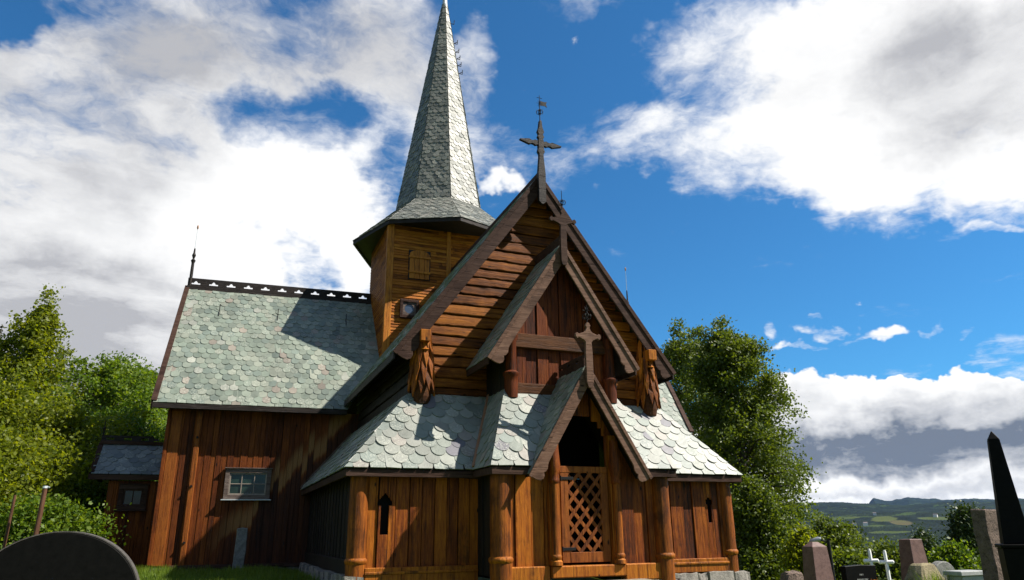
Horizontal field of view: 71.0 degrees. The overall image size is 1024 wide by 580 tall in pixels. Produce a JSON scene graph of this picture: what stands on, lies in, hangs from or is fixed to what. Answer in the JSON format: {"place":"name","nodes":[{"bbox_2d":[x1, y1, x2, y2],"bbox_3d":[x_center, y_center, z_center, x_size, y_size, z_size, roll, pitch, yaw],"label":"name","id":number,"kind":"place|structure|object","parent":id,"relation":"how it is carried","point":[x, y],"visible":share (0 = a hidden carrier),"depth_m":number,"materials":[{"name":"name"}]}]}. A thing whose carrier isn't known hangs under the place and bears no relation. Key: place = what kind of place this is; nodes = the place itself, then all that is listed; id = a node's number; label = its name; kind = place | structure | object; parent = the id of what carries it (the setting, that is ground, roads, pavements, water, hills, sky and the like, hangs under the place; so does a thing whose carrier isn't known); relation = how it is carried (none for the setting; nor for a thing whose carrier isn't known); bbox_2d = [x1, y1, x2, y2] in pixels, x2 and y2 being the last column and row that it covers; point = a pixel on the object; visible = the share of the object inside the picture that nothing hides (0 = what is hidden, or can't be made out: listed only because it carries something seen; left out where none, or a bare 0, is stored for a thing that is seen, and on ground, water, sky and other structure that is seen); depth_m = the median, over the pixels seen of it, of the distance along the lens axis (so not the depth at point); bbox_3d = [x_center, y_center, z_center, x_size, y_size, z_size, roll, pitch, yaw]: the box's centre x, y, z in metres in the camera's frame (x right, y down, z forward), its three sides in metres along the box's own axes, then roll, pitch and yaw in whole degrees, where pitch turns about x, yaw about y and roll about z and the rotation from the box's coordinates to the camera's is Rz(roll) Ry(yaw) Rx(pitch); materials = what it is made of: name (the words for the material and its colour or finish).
{"place":"outdoors","nodes":[
{"label":"outdoors","id":0,"kind":"place"},
{"bbox_2d":[136,564,319,579],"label":"grass","id":1,"kind":"structure","parent":0,"point":[252,573],"depth_m":17.72,"materials":[{"name":"green plant"}]},
{"bbox_2d":[0,0,1023,503],"label":"sky","id":2,"kind":"structure","parent":0,"point":[841,182],"materials":[{"name":"blue"}]},
{"bbox_2d":[38,391,1023,579],"bbox_3d":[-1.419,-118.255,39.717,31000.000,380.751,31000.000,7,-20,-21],"label":"ground","id":3,"kind":"structure","parent":0,"point":[893,519],"depth_m":2402.53,"materials":[{"name":"green plant"}]},
{"bbox_2d":[0,324,3,372],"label":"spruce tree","id":4,"kind":"object","parent":3,"relation":"on","point":[1,329],"visible":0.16,"depth_m":76.81,"materials":[{"name":"green plant"}]},
{"bbox_2d":[2,495,16,548],"bbox_3d":[-11.099,5.581,15.677,0.092,2.118,0.068,7,-20,-21],"label":"wooden post","id":5,"kind":"object","parent":3,"relation":"on","point":[9,522],"visible":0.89,"depth_m":15.82,"materials":[{"name":"brown wood"}]},
{"bbox_2d":[0,366,43,397],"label":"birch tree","id":6,"kind":"object","parent":3,"relation":"on","point":[2,376],"visible":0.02,"depth_m":27.12,"materials":[{"name":"green plant"}]},
{"bbox_2d":[33,486,49,534],"bbox_3d":[-10.356,5.454,15.593,0.176,2.311,0.112,7,-20,-21],"label":"wooden post","id":7,"kind":"object","parent":3,"relation":"on","point":[40,510],"visible":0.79,"depth_m":15.76,"materials":[{"name":"brown wood"}]},
{"bbox_2d":[0,283,90,462],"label":"birch tree","id":8,"kind":"object","parent":3,"relation":"on","point":[35,343],"visible":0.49,"depth_m":31.17,"materials":[{"name":"green plant"}]},
{"bbox_2d":[0,362,97,471],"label":"birch tree","id":9,"kind":"object","parent":3,"relation":"on","point":[13,392],"visible":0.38,"depth_m":23.73,"materials":[{"name":"green plant"}]},
{"bbox_2d":[0,414,101,514],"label":"leafy bush","id":10,"kind":"object","parent":3,"relation":"on","point":[22,456],"visible":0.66,"depth_m":20.74,"materials":[{"name":"green plant"}]},
{"bbox_2d":[0,490,131,549],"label":"leafy bush","id":11,"kind":"object","parent":3,"relation":"on","point":[57,515],"visible":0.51,"depth_m":18.95,"materials":[{"name":"green plant"}]},
{"bbox_2d":[0,531,139,579],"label":"gravestone","id":12,"kind":"object","parent":3,"relation":"on","point":[65,555],"visible":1,"depth_m":3.66,"materials":[{"name":"black stone"}]},
{"bbox_2d":[37,477,114,534],"bbox_3d":[-13.501,7.303,22.157,4.370,3.144,4.006,7,-20,-21],"label":"leafy bush","id":13,"kind":"object","parent":3,"relation":"on","point":[97,496],"visible":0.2,"depth_m":22.26,"materials":[{"name":"green plant"}]},
{"bbox_2d":[0,381,156,495],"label":"leafy tree","id":14,"kind":"object","parent":3,"relation":"on","point":[71,412],"visible":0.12,"depth_m":24.14,"materials":[{"name":"green plant"}]},
{"bbox_2d":[28,348,166,440],"bbox_3d":[-18.909,7.295,33.876,7.375,8.982,9.192,-14,-22,34],"label":"leafy tree","id":15,"kind":"object","parent":3,"relation":"on","point":[115,378],"visible":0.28,"depth_m":33.36,"materials":[{"name":"green plant"}]},
{"bbox_2d":[84,396,166,483],"bbox_3d":[-15.655,7.600,28.522,6.341,6.663,7.306,7,-20,-21],"label":"leafy tree","id":16,"kind":"object","parent":3,"relation":"on","point":[154,428],"visible":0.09,"depth_m":28.39,"materials":[{"name":"green plant"}]},
{"bbox_2d":[86,350,167,480],"bbox_3d":[-20.911,8.314,40.777,7.609,9.050,6.896,-14,-22,34],"label":"leafy tree","id":17,"kind":"object","parent":3,"relation":"on","point":[154,376],"visible":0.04,"depth_m":39.98,"materials":[{"name":"green plant"}]},
{"bbox_2d":[232,527,247,568],"bbox_3d":[-7.535,7.237,19.866,0.317,1.256,0.260,7,-20,-21],"label":"stone post","id":18,"kind":"object","parent":3,"relation":"on","point":[240,548],"visible":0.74,"depth_m":19.80,"materials":[{"name":"grey stone"}]},
{"bbox_2d":[88,0,749,579],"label":"stave church","id":19,"kind":"structure","parent":3,"relation":"on","point":[468,388],"depth_m":18.35,"materials":[{"name":"wood"}]},
{"bbox_2d":[221,467,272,500],"bbox_3d":[-7.865,5.772,21.349,1.400,0.940,0.160,5,-20,-18],"label":"window","id":20,"kind":"structure","parent":19,"relation":"in","point":[240,484],"depth_m":21.37,"materials":[{"name":"grey wood"}]},
{"bbox_2d":[399,299,418,318],"bbox_3d":[-3.634,0.667,25.404,0.680,0.680,0.090,7,-20,-21],"label":"tower window","id":21,"kind":"structure","parent":19,"relation":"in","point":[409,308],"depth_m":25.40,"materials":[{"name":"white wood"}]},
{"bbox_2d":[660,317,789,514],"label":"aspen tree","id":22,"kind":"object","parent":3,"relation":"on","point":[676,351],"visible":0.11,"depth_m":42.98,"materials":[{"name":"green plant"}]},
{"bbox_2d":[674,312,832,569],"bbox_3d":[11.617,8.182,35.669,7.948,14.893,7.932,7,-20,-21],"label":"aspen tree","id":23,"kind":"object","parent":3,"relation":"on","point":[725,363],"visible":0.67,"depth_m":35.36,"materials":[{"name":"green plant"}]},
{"bbox_2d":[730,470,795,579],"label":"leafy bush","id":24,"kind":"object","parent":3,"relation":"on","point":[759,521],"visible":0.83,"depth_m":30.09,"materials":[{"name":"green plant"}]},
{"bbox_2d":[780,570,803,579],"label":"gravestone","id":25,"kind":"object","parent":3,"relation":"on","point":[792,575],"visible":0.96,"depth_m":13.03,"materials":[{"name":"stone"}]},
{"bbox_2d":[770,521,832,576],"bbox_3d":[10.336,9.783,25.229,2.502,3.219,2.229,7,-20,-21],"label":"leafy bush","id":26,"kind":"object","parent":3,"relation":"on","point":[792,553],"visible":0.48,"depth_m":25.31,"materials":[{"name":"green plant"}]},
{"bbox_2d":[802,542,833,579],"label":"gravestone","id":27,"kind":"object","parent":3,"relation":"on","point":[816,563],"visible":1,"depth_m":12.08,"materials":[{"name":"red stone"}]},
{"bbox_2d":[809,537,835,579],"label":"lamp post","id":28,"kind":"object","parent":3,"relation":"on","point":[816,539],"visible":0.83,"depth_m":18.21,"materials":[{"name":"metal"}]},
{"bbox_2d":[809,511,872,551],"bbox_3d":[11.475,9.819,25.734,2.964,3.616,2.720,7,-20,-21],"label":"leafy bush","id":29,"kind":"object","parent":3,"relation":"on","point":[827,531],"visible":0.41,"depth_m":25.86,"materials":[{"name":"green plant"}]},
{"bbox_2d":[836,517,869,549],"bbox_3d":[12.401,10.247,26.545,2.565,3.534,2.442,-9,-20,23],"label":"leafy tree","id":30,"kind":"object","parent":3,"relation":"on","point":[854,529],"visible":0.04,"depth_m":26.73,"materials":[{"name":"green plant"}]},
{"bbox_2d":[826,542,883,579],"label":"leafy bush","id":31,"kind":"object","parent":3,"relation":"on","point":[845,557],"visible":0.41,"depth_m":20.26,"materials":[{"name":"green plant"}]},
{"bbox_2d":[840,565,877,579],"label":"gravestone","id":32,"kind":"object","parent":3,"relation":"on","point":[858,572],"visible":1,"depth_m":12.68,"materials":[{"name":"black stone"}]},
{"bbox_2d":[863,549,878,564],"bbox_3d":[6.796,5.427,13.461,0.270,1.078,0.069,-7,-20,15],"label":"grave cross","id":33,"kind":"object","parent":3,"relation":"on","point":[870,560],"visible":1,"depth_m":13.55,"materials":[{"name":"white paint"}]},
{"bbox_2d":[860,536,882,563],"bbox_3d":[11.490,9.050,22.584,2.343,2.458,2.379,7,-20,-21],"label":"leafy bush","id":34,"kind":"object","parent":3,"relation":"on","point":[865,549],"visible":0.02,"depth_m":22.79,"materials":[{"name":"green plant"}]},
{"bbox_2d":[861,535,901,579],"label":"leafy bush","id":35,"kind":"object","parent":3,"relation":"on","point":[892,552],"visible":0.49,"depth_m":21.61,"materials":[{"name":"green plant"}]},
{"bbox_2d":[878,550,893,579],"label":"grave cross","id":36,"kind":"object","parent":3,"relation":"on","point":[886,561],"visible":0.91,"depth_m":13.59,"materials":[{"name":"white paint"}]},
{"bbox_2d":[899,539,927,579],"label":"gravestone","id":37,"kind":"object","parent":3,"relation":"on","point":[911,551],"visible":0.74,"depth_m":12.81,"materials":[{"name":"red stone"}]},
{"bbox_2d":[897,522,941,561],"bbox_3d":[16.207,10.978,28.013,2.949,3.665,3.332,7,-20,-21],"label":"leafy tree","id":38,"kind":"object","parent":3,"relation":"on","point":[928,541],"visible":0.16,"depth_m":27.98,"materials":[{"name":"green plant"}]},
{"bbox_2d":[904,563,944,579],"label":"gravestone","id":39,"kind":"object","parent":3,"relation":"on","point":[917,568],"visible":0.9,"depth_m":11.00,"materials":[{"name":"beige stone"}]},
{"bbox_2d":[909,569,962,579],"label":"ornamental grass","id":40,"kind":"object","parent":3,"relation":"on","point":[935,578],"depth_m":10.46,"materials":[{"name":"green plant"}]},
{"bbox_2d":[932,561,954,579],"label":"gravestone","id":41,"kind":"object","parent":3,"relation":"on","point":[941,566],"visible":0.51,"depth_m":11.76,"materials":[{"name":"grey stone"}]},
{"bbox_2d":[925,537,981,569],"bbox_3d":[14.116,9.107,22.605,2.543,2.546,2.875,-12,-22,31],"label":"leafy bush","id":42,"kind":"object","parent":3,"relation":"on","point":[955,556],"visible":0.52,"depth_m":22.45,"materials":[{"name":"green plant"}]},
{"bbox_2d":[930,500,984,569],"bbox_3d":[15.497,9.067,24.040,3.088,3.942,2.893,7,-20,-21],"label":"leafy tree","id":43,"kind":"object","parent":3,"relation":"on","point":[961,526],"visible":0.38,"depth_m":24.34,"materials":[{"name":"green plant"}]},
{"bbox_2d":[943,570,983,579],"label":"gravestone","id":44,"kind":"object","parent":3,"relation":"on","point":[970,574],"visible":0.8,"depth_m":10.32,"materials":[{"name":"grey stone"}]},
{"bbox_2d":[970,509,1003,579],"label":"gravestone","id":45,"kind":"object","parent":3,"relation":"on","point":[985,529],"visible":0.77,"depth_m":7.61,"materials":[{"name":"stone"}]},
{"bbox_2d":[987,431,1023,579],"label":"obelisk","id":46,"kind":"object","parent":3,"relation":"on","point":[1010,521],"visible":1,"depth_m":6.78,"materials":[{"name":"black stone"}]}
]}

